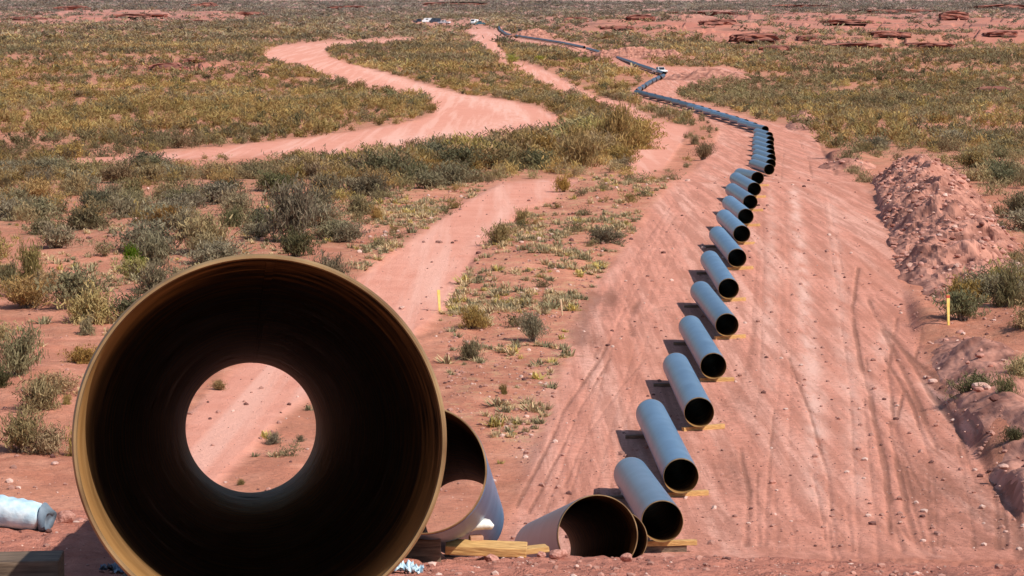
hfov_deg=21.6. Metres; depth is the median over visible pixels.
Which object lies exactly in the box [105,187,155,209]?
shrub
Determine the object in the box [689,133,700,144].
shrub
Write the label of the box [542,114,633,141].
shrub
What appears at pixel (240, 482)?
shrub
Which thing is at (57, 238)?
shrub
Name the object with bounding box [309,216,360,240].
shrub
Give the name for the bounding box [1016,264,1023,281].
shrub
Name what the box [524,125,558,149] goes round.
shrub
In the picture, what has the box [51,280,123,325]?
shrub
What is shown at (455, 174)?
shrub
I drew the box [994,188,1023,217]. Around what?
shrub
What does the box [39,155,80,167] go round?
shrub
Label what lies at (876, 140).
shrub
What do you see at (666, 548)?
timber skid
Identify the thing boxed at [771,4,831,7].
rock outcrop
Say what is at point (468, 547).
plank
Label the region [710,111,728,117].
steel pipe
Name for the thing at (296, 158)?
shrub
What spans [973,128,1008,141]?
shrub
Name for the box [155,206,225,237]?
shrub
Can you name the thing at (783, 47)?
rock outcrop
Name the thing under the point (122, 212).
shrub
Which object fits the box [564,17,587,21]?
rock outcrop
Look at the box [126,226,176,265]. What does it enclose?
shrub
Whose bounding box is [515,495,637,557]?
steel pipe
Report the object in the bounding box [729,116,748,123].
steel pipe
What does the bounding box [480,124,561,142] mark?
shrub
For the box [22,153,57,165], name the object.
shrub
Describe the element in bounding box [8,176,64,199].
shrub
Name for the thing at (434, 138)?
shrub
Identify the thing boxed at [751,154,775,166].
steel pipe
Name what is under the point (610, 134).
shrub
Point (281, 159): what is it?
shrub
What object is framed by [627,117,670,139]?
shrub
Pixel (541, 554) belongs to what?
rock
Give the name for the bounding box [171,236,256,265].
shrub
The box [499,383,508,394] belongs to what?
shrub
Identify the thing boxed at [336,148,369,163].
shrub
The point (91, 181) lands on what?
shrub
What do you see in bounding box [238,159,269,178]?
shrub
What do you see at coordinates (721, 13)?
rock outcrop
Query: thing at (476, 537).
wood block
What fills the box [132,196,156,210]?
shrub
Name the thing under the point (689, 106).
steel pipe
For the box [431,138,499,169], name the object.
shrub
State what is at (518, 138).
shrub
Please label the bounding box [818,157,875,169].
spoil heap
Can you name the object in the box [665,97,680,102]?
steel pipe
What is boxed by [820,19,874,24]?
rock outcrop
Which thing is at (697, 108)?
steel pipe
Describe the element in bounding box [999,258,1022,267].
shrub
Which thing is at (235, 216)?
shrub
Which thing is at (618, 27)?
rock outcrop
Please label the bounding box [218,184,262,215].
shrub
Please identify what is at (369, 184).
shrub
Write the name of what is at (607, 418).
road
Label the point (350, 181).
shrub
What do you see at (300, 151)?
shrub
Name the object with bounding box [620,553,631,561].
rock
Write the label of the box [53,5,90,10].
rock outcrop
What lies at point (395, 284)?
dirt track
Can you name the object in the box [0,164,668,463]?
dry grass
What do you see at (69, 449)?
shrub
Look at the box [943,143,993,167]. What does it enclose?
shrub
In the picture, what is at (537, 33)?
dirt heap
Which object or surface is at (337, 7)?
rock outcrop
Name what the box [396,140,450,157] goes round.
shrub
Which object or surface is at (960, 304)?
shrub
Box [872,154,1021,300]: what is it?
spoil heap
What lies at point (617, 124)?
shrub
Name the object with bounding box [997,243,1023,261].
shrub
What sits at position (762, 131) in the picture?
steel pipe
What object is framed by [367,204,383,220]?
shrub
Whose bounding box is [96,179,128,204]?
shrub
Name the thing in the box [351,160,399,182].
shrub
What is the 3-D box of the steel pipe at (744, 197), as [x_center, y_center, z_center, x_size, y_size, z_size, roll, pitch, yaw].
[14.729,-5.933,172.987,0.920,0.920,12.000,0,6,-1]
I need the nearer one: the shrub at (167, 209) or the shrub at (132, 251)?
the shrub at (132, 251)
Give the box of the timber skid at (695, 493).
[667,490,708,496]
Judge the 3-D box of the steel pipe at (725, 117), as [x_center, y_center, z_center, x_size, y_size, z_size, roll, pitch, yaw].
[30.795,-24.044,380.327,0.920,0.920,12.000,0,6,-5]
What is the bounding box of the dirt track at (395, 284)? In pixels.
[186,179,580,481]
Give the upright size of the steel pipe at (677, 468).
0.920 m
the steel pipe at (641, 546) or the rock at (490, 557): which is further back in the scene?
the steel pipe at (641, 546)
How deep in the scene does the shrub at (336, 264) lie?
125.73 m
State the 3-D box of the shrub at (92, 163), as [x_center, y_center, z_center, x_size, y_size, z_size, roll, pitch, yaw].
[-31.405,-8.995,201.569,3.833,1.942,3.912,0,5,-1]
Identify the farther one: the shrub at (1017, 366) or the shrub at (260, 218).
the shrub at (260, 218)
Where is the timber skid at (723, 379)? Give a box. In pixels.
[699,377,733,381]
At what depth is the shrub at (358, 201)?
166.73 m
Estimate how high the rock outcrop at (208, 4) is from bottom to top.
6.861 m
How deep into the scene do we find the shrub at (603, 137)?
270.17 m
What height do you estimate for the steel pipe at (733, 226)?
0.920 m
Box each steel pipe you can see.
[71,254,446,575]
[419,409,503,556]
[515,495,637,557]
[614,457,682,542]
[632,514,647,557]
[634,90,644,95]
[636,399,698,493]
[641,92,656,96]
[648,94,662,98]
[656,70,665,74]
[656,96,670,101]
[663,353,713,426]
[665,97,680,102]
[671,99,685,105]
[679,101,693,107]
[679,315,726,378]
[687,103,703,109]
[690,281,738,336]
[694,106,710,111]
[700,250,738,298]
[702,108,719,114]
[709,226,746,266]
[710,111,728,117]
[716,209,749,242]
[720,113,738,120]
[722,196,753,223]
[725,183,757,208]
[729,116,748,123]
[730,172,760,195]
[734,168,763,183]
[737,119,756,127]
[747,123,768,130]
[748,159,774,174]
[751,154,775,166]
[752,136,773,145]
[752,140,774,149]
[752,145,774,154]
[752,149,775,160]
[753,128,772,135]
[753,132,773,141]
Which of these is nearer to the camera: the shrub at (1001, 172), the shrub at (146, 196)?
the shrub at (146, 196)
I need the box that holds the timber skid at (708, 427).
[682,423,724,430]
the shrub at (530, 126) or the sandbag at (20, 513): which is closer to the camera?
the sandbag at (20, 513)
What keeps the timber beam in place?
on the ground at (264, 470)
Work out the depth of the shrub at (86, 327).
105.76 m
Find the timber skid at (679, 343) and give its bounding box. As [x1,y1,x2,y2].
[673,342,686,345]
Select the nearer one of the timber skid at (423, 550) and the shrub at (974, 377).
the timber skid at (423, 550)
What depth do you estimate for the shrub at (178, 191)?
168.10 m
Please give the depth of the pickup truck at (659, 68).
640.20 m
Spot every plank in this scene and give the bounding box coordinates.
[445,539,526,557]
[527,544,548,554]
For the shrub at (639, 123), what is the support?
on the ground at (264, 470)
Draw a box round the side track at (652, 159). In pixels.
[467,28,688,176]
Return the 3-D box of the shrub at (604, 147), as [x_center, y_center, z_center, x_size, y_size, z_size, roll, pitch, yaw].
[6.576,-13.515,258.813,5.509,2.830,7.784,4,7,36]
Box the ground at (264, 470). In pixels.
[0,0,1023,575]
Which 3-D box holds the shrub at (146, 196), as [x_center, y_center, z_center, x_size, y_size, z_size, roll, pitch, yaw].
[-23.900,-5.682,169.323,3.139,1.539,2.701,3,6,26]
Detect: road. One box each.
[71,37,558,163]
[493,26,1023,559]
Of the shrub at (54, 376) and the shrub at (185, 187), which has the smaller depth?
the shrub at (54, 376)
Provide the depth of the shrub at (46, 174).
191.05 m
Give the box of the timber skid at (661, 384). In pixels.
[653,383,670,386]
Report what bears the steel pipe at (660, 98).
on the road at (607, 418)
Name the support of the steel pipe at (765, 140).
on the road at (607, 418)
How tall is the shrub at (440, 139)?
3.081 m
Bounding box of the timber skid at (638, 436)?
[625,434,644,438]
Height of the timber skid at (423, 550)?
0.258 m
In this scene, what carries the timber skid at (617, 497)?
on the road at (607, 418)
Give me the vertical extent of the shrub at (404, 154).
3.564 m
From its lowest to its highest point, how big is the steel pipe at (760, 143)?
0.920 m
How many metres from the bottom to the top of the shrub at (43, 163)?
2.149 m
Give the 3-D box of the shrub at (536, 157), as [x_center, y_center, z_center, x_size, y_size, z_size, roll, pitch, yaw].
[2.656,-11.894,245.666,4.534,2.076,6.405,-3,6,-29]
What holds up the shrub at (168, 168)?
on the ground at (264, 470)
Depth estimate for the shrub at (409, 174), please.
202.67 m
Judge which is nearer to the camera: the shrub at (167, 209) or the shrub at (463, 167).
the shrub at (167, 209)
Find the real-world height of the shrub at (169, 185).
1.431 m
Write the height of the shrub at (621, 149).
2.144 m
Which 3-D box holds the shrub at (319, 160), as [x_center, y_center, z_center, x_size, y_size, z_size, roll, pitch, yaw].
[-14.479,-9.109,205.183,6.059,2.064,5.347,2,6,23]
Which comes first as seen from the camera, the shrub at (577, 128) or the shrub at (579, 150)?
the shrub at (579, 150)
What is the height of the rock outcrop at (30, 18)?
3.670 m
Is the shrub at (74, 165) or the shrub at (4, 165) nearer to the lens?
the shrub at (74, 165)
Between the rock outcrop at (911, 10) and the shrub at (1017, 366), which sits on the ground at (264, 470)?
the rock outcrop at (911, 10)
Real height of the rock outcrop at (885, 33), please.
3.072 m
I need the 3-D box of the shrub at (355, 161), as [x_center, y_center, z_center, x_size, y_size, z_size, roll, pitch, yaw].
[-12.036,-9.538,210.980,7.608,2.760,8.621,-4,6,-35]
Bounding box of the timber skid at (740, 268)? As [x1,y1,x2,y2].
[727,266,752,269]
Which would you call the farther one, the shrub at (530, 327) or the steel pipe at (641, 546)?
the shrub at (530, 327)
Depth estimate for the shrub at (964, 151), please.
262.64 m
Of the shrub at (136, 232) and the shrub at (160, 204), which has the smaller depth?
the shrub at (136, 232)
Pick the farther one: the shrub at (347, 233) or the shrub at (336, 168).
the shrub at (336, 168)
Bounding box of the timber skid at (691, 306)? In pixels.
[684,305,699,307]
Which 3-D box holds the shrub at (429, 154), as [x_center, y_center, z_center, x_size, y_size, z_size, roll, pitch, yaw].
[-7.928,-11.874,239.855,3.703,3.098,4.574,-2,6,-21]
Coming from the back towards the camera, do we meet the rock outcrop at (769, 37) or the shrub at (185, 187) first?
the rock outcrop at (769, 37)
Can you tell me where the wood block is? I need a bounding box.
[469,534,483,540]
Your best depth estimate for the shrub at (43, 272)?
123.02 m
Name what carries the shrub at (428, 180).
on the ground at (264, 470)
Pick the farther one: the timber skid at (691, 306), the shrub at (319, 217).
the shrub at (319, 217)
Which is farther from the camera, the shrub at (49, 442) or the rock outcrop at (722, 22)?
the rock outcrop at (722, 22)
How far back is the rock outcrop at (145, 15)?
1720.56 m
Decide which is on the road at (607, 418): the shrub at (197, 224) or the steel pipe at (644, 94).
the steel pipe at (644, 94)
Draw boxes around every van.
[422,18,431,22]
[429,18,440,22]
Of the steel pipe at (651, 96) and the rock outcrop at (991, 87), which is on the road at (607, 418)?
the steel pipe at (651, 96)
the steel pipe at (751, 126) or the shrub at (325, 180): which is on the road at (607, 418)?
the steel pipe at (751, 126)
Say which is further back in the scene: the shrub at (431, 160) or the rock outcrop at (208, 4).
the rock outcrop at (208, 4)
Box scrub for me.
[0,0,1023,456]
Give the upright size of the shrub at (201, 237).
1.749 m
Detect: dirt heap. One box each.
[506,28,560,37]
[579,46,693,59]
[662,67,750,81]
[785,108,814,130]
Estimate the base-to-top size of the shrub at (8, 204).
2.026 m
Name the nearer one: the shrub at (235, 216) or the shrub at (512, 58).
the shrub at (235, 216)
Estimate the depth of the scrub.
580.29 m
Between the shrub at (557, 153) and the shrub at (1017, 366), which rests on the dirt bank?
the shrub at (1017, 366)
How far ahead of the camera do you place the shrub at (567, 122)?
298.31 m
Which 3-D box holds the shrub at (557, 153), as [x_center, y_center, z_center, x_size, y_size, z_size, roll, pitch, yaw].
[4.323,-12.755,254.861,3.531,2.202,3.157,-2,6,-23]
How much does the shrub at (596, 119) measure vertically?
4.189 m
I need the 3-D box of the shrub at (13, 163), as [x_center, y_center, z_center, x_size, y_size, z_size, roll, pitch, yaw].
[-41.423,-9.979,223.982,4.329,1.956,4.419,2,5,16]
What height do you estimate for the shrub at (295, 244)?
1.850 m
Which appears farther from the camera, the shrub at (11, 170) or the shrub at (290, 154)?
the shrub at (290, 154)
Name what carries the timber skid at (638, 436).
on the road at (607, 418)
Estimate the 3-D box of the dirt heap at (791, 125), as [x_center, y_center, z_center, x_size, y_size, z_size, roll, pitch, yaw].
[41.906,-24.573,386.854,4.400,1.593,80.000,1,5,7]
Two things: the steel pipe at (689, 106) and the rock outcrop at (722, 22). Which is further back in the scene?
the rock outcrop at (722, 22)
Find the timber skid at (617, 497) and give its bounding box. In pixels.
[607,495,624,498]
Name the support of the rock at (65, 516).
on the ground at (264, 470)
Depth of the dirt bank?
84.08 m
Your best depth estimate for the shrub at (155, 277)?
119.17 m
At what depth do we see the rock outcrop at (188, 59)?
739.81 m
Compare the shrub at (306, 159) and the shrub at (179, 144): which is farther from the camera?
the shrub at (179, 144)
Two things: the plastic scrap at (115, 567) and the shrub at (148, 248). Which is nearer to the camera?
the plastic scrap at (115, 567)
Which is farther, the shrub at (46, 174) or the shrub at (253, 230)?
the shrub at (46, 174)
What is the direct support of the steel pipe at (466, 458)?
on the timber skid at (423, 550)
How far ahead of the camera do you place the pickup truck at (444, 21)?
1423.85 m
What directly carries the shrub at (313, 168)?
on the ground at (264, 470)
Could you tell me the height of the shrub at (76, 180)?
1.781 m
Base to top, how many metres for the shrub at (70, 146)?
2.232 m
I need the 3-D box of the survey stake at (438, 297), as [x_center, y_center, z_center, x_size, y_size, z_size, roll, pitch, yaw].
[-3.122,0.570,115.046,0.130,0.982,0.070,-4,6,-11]
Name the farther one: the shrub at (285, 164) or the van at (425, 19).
the van at (425, 19)
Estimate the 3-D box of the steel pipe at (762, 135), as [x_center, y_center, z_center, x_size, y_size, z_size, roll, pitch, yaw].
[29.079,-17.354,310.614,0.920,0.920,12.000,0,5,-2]
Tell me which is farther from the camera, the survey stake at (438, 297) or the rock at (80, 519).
the survey stake at (438, 297)
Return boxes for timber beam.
[0,550,63,575]
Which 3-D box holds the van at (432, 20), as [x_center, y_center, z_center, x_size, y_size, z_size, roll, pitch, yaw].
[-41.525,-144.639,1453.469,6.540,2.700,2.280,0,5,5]
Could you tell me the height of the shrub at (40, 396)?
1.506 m
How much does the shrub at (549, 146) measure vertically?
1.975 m
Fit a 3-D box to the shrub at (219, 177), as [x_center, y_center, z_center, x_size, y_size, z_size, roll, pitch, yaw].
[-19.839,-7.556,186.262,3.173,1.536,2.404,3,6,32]
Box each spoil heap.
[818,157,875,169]
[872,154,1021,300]
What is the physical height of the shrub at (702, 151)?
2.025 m
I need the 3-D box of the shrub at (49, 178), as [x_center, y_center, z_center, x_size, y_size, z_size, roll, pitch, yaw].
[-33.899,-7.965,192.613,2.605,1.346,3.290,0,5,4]
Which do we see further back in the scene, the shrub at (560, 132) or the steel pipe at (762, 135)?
the steel pipe at (762, 135)
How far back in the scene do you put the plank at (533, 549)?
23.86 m
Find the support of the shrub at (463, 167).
on the ground at (264, 470)
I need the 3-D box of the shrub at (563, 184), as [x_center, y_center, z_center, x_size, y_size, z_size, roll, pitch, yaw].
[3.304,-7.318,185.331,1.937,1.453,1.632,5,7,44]
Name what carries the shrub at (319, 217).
on the ground at (264, 470)
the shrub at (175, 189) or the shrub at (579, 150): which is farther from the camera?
the shrub at (579, 150)
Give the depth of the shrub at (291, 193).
162.45 m
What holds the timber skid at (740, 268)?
on the road at (607, 418)
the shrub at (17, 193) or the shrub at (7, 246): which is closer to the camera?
the shrub at (7, 246)
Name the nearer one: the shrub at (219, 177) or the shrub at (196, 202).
the shrub at (196, 202)
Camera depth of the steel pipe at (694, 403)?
85.14 m
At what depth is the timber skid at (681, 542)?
58.75 m
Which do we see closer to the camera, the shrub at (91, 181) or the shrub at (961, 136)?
the shrub at (91, 181)
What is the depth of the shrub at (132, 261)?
125.19 m
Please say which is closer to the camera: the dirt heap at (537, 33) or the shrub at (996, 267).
the shrub at (996, 267)
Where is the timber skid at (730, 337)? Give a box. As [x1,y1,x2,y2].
[714,334,745,339]
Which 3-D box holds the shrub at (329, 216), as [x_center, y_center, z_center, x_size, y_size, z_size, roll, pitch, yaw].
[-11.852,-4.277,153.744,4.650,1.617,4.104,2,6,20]
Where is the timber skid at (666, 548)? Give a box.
[645,546,686,551]
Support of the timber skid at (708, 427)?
on the road at (607, 418)
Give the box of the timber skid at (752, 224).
[744,224,759,225]
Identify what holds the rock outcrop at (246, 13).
on the ground at (264, 470)
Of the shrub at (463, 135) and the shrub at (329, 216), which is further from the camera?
the shrub at (463, 135)
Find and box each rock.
[56,510,75,523]
[74,518,84,521]
[484,554,498,561]
[537,551,545,556]
[549,549,567,559]
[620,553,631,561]
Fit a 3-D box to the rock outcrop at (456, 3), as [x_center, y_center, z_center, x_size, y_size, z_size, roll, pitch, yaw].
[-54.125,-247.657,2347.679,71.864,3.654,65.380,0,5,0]
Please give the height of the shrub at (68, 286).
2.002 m
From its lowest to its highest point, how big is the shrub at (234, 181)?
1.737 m
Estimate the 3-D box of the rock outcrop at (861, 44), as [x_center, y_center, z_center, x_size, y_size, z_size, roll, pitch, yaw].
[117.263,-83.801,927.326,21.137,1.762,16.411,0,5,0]
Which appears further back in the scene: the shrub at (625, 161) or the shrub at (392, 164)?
the shrub at (625, 161)
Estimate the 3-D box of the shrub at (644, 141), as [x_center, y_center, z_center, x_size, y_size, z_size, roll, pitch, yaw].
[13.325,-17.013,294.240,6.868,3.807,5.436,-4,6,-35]
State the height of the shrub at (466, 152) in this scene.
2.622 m
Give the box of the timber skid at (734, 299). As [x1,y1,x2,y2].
[720,297,745,301]
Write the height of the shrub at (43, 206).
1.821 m
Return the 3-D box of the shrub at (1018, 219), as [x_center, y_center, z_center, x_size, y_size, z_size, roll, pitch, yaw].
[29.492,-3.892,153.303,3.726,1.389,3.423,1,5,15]
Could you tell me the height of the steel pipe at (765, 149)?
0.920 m
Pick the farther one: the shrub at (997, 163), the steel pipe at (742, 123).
the steel pipe at (742, 123)
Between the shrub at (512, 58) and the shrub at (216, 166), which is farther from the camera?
the shrub at (512, 58)
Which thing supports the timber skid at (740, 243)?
on the road at (607, 418)
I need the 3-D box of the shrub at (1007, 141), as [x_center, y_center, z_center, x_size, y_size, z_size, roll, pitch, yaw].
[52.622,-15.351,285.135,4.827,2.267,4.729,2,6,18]
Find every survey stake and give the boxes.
[437,290,440,310]
[946,295,949,324]
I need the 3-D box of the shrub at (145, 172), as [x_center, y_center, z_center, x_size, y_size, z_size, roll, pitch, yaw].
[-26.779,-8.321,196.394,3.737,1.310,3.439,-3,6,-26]
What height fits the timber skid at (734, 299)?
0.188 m
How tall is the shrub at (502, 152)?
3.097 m
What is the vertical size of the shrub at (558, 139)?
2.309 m
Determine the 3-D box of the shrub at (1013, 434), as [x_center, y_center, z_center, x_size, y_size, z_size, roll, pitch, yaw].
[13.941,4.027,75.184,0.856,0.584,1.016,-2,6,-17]
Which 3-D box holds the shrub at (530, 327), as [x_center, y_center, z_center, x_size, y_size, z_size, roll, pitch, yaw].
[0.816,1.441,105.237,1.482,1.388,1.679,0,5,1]
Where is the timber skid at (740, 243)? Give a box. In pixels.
[736,242,754,244]
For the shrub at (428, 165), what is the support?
on the ground at (264, 470)
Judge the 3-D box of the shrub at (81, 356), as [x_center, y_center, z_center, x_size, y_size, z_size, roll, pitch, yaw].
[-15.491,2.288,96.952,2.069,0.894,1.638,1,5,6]
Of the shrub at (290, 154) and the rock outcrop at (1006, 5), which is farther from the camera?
the rock outcrop at (1006, 5)
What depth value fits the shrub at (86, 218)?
153.91 m
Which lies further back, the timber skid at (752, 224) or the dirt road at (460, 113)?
the dirt road at (460, 113)
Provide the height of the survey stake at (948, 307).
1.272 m
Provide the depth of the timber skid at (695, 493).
69.62 m
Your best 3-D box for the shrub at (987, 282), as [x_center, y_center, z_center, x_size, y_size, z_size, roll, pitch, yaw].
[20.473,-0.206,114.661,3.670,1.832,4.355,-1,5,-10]
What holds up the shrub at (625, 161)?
on the ground at (264, 470)
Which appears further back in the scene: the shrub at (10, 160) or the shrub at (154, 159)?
the shrub at (154, 159)
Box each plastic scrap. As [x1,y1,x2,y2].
[99,562,124,572]
[394,560,423,573]
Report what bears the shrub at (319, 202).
on the ground at (264, 470)
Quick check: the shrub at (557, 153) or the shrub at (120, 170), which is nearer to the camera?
the shrub at (120, 170)
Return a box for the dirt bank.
[927,330,1023,527]
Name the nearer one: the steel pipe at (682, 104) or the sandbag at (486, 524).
the sandbag at (486, 524)
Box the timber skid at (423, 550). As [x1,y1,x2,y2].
[405,539,440,561]
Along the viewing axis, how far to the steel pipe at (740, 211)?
159.25 m
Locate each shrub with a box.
[0,156,21,164]
[0,158,21,170]
[0,164,21,184]
[0,166,21,174]
[0,184,46,207]
[0,188,39,220]
[0,231,18,256]
[0,256,20,285]
[0,273,62,308]
[0,320,22,341]
[0,320,49,375]
[0,365,16,387]
[0,403,54,452]
[1,158,24,167]
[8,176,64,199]
[10,162,54,180]
[11,149,65,162]
[12,371,72,414]
[13,191,64,219]
[14,230,47,280]
[14,370,83,394]
[17,417,70,454]
[21,154,66,173]
[21,216,56,234]
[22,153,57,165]
[22,164,54,185]
[24,167,59,184]
[26,264,122,308]
[29,266,63,289]
[32,215,98,248]
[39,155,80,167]
[51,139,89,160]
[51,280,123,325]
[53,170,99,195]
[56,343,97,363]
[57,157,108,178]
[58,165,106,190]
[59,200,113,229]
[62,393,72,404]
[64,425,71,456]
[73,182,109,208]
[75,158,107,176]
[77,314,97,335]
[80,184,120,206]
[85,157,138,182]
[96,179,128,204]
[103,215,182,251]
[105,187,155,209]
[106,189,145,218]
[108,284,147,318]
[109,185,158,208]
[110,254,149,277]
[111,174,147,194]
[115,152,174,167]
[119,241,144,269]
[120,250,184,294]
[122,149,179,166]
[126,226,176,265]
[127,163,172,181]
[131,167,166,180]
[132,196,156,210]
[136,199,174,223]
[143,203,188,227]
[147,184,210,203]
[151,178,180,198]
[152,189,222,210]
[154,162,196,180]
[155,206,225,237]
[157,184,208,205]
[159,129,196,147]
[159,186,208,201]
[159,193,200,215]
[166,206,243,252]
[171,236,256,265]
[174,229,238,256]
[180,179,243,203]
[196,176,250,202]
[198,159,242,179]
[202,168,245,187]
[209,379,228,390]
[217,202,245,226]
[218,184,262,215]
[236,478,244,485]
[237,220,273,237]
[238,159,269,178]
[240,205,282,227]
[244,166,310,190]
[255,171,329,241]
[262,429,284,444]
[264,150,311,164]
[270,192,322,210]
[270,220,324,256]
[273,157,302,178]
[274,153,297,167]
[277,198,345,226]
[282,151,337,178]
[282,156,350,171]
[283,153,323,161]
[287,147,309,157]
[292,194,349,218]
[294,157,339,179]
[296,433,304,441]
[301,185,344,207]
[304,171,346,196]
[308,244,357,279]
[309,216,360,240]
[311,200,347,226]
[312,148,345,157]
[313,155,353,181]
[315,151,345,163]
[325,221,375,242]
[332,149,410,177]
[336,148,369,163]
[337,175,363,192]
[339,191,383,214]
[341,140,425,180]
[343,141,388,155]
[343,170,402,196]
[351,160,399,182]
[362,140,419,166]
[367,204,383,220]
[368,140,426,163]
[386,141,430,159]
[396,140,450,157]
[403,158,436,182]
[405,138,440,162]
[408,165,463,188]
[409,159,445,171]
[410,132,453,144]
[413,142,496,168]
[414,136,445,151]
[414,156,456,167]
[422,134,480,144]
[429,156,484,185]
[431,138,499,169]
[434,161,481,174]
[436,131,487,145]
[448,141,487,170]
[449,132,512,168]
[450,304,491,329]
[456,336,487,360]
[459,164,489,182]
[471,130,500,146]
[475,136,540,168]
[475,219,516,244]
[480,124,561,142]
[483,127,543,151]
[485,138,523,158]
[488,126,569,147]
[494,129,553,153]
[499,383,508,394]
[504,53,519,61]
[508,125,554,136]
[512,204,532,223]
[515,308,551,341]
[518,147,559,168]
[523,115,604,133]
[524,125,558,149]
[534,55,547,60]
[534,120,553,129]
[538,143,564,154]
[540,145,565,164]
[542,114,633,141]
[546,125,567,141]
[551,133,572,142]
[551,133,615,158]
[552,126,602,167]
[552,174,573,191]
[554,119,595,140]
[563,56,591,62]
[568,109,636,128]
[578,129,632,154]
[583,225,630,244]
[584,126,618,146]
[589,99,639,149]
[600,141,646,161]
[608,153,638,169]
[623,120,668,149]
[626,116,666,144]
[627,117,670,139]
[688,140,714,159]
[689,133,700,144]
[855,134,893,149]
[929,285,991,320]
[931,127,986,142]
[937,368,1001,400]
[940,269,991,300]
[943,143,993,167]
[944,261,1022,302]
[946,144,984,161]
[969,156,1022,178]
[969,253,1023,285]
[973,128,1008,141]
[980,163,1020,183]
[984,258,1023,307]
[989,134,1023,151]
[989,271,1023,304]
[990,367,1022,395]
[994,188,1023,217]
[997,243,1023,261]
[998,158,1023,168]
[998,422,1023,442]
[999,207,1023,232]
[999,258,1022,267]
[1003,349,1023,378]
[1007,298,1023,329]
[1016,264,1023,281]
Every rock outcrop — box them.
[2,16,47,20]
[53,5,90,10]
[110,13,167,17]
[148,62,188,70]
[183,57,206,61]
[190,2,218,7]
[236,11,263,15]
[327,6,364,8]
[412,2,487,5]
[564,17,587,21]
[600,26,633,29]
[626,14,655,20]
[667,11,738,14]
[698,19,736,24]
[728,33,779,41]
[757,45,794,50]
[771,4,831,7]
[796,35,821,40]
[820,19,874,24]
[822,43,882,46]
[853,9,946,13]
[868,30,910,37]
[905,42,954,47]
[938,10,968,19]
[973,4,1023,8]
[974,86,1010,91]
[982,30,1017,36]
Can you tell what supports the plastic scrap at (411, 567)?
on the ground at (264, 470)
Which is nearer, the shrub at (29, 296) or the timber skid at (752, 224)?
the shrub at (29, 296)
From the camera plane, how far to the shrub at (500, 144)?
254.83 m
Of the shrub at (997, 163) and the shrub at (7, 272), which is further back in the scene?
the shrub at (997, 163)
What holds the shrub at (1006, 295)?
on the ground at (264, 470)
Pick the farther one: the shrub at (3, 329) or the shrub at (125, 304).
the shrub at (125, 304)
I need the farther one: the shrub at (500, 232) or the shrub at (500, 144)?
the shrub at (500, 144)
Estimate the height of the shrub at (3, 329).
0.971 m
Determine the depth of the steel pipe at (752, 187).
183.44 m
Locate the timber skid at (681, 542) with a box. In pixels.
[647,539,696,545]
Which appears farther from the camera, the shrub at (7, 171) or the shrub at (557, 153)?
the shrub at (557, 153)
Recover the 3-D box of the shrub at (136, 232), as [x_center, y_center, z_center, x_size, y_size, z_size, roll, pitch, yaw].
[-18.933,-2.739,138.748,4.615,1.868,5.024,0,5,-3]
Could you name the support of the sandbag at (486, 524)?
on the steel pipe at (466, 458)
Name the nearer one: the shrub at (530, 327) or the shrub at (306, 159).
the shrub at (530, 327)
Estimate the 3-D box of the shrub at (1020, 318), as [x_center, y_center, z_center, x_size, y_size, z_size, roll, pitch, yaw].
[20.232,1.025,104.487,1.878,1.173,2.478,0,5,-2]
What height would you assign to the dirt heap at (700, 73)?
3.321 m
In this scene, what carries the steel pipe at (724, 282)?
on the timber skid
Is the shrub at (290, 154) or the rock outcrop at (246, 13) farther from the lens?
the rock outcrop at (246, 13)
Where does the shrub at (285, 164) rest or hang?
on the ground at (264, 470)
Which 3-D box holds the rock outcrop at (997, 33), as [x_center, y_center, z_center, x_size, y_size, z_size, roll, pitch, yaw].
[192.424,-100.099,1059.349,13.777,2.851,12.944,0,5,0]
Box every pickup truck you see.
[438,20,450,23]
[652,67,667,73]
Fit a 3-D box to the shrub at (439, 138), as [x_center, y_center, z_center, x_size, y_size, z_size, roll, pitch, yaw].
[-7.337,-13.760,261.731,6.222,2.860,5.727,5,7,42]
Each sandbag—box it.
[0,495,56,531]
[471,518,493,531]
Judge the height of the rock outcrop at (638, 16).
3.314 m
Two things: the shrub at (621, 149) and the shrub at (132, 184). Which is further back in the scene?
the shrub at (621, 149)
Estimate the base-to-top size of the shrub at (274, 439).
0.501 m
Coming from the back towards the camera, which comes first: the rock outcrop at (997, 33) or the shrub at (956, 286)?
the rock outcrop at (997, 33)
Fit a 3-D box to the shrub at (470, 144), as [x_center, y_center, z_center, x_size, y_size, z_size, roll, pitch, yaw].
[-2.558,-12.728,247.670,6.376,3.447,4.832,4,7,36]
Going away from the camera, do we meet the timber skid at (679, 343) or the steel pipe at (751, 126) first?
the timber skid at (679, 343)
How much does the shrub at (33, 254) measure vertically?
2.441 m
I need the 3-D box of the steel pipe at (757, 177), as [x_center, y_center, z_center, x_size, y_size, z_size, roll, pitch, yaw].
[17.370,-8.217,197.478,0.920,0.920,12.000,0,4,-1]
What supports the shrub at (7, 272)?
on the ground at (264, 470)
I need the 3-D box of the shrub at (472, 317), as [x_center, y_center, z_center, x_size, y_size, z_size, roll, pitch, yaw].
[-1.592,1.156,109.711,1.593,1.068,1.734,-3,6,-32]
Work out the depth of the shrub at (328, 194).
168.36 m
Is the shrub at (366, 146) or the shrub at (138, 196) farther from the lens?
the shrub at (366, 146)
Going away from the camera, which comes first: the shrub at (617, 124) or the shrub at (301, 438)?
the shrub at (301, 438)

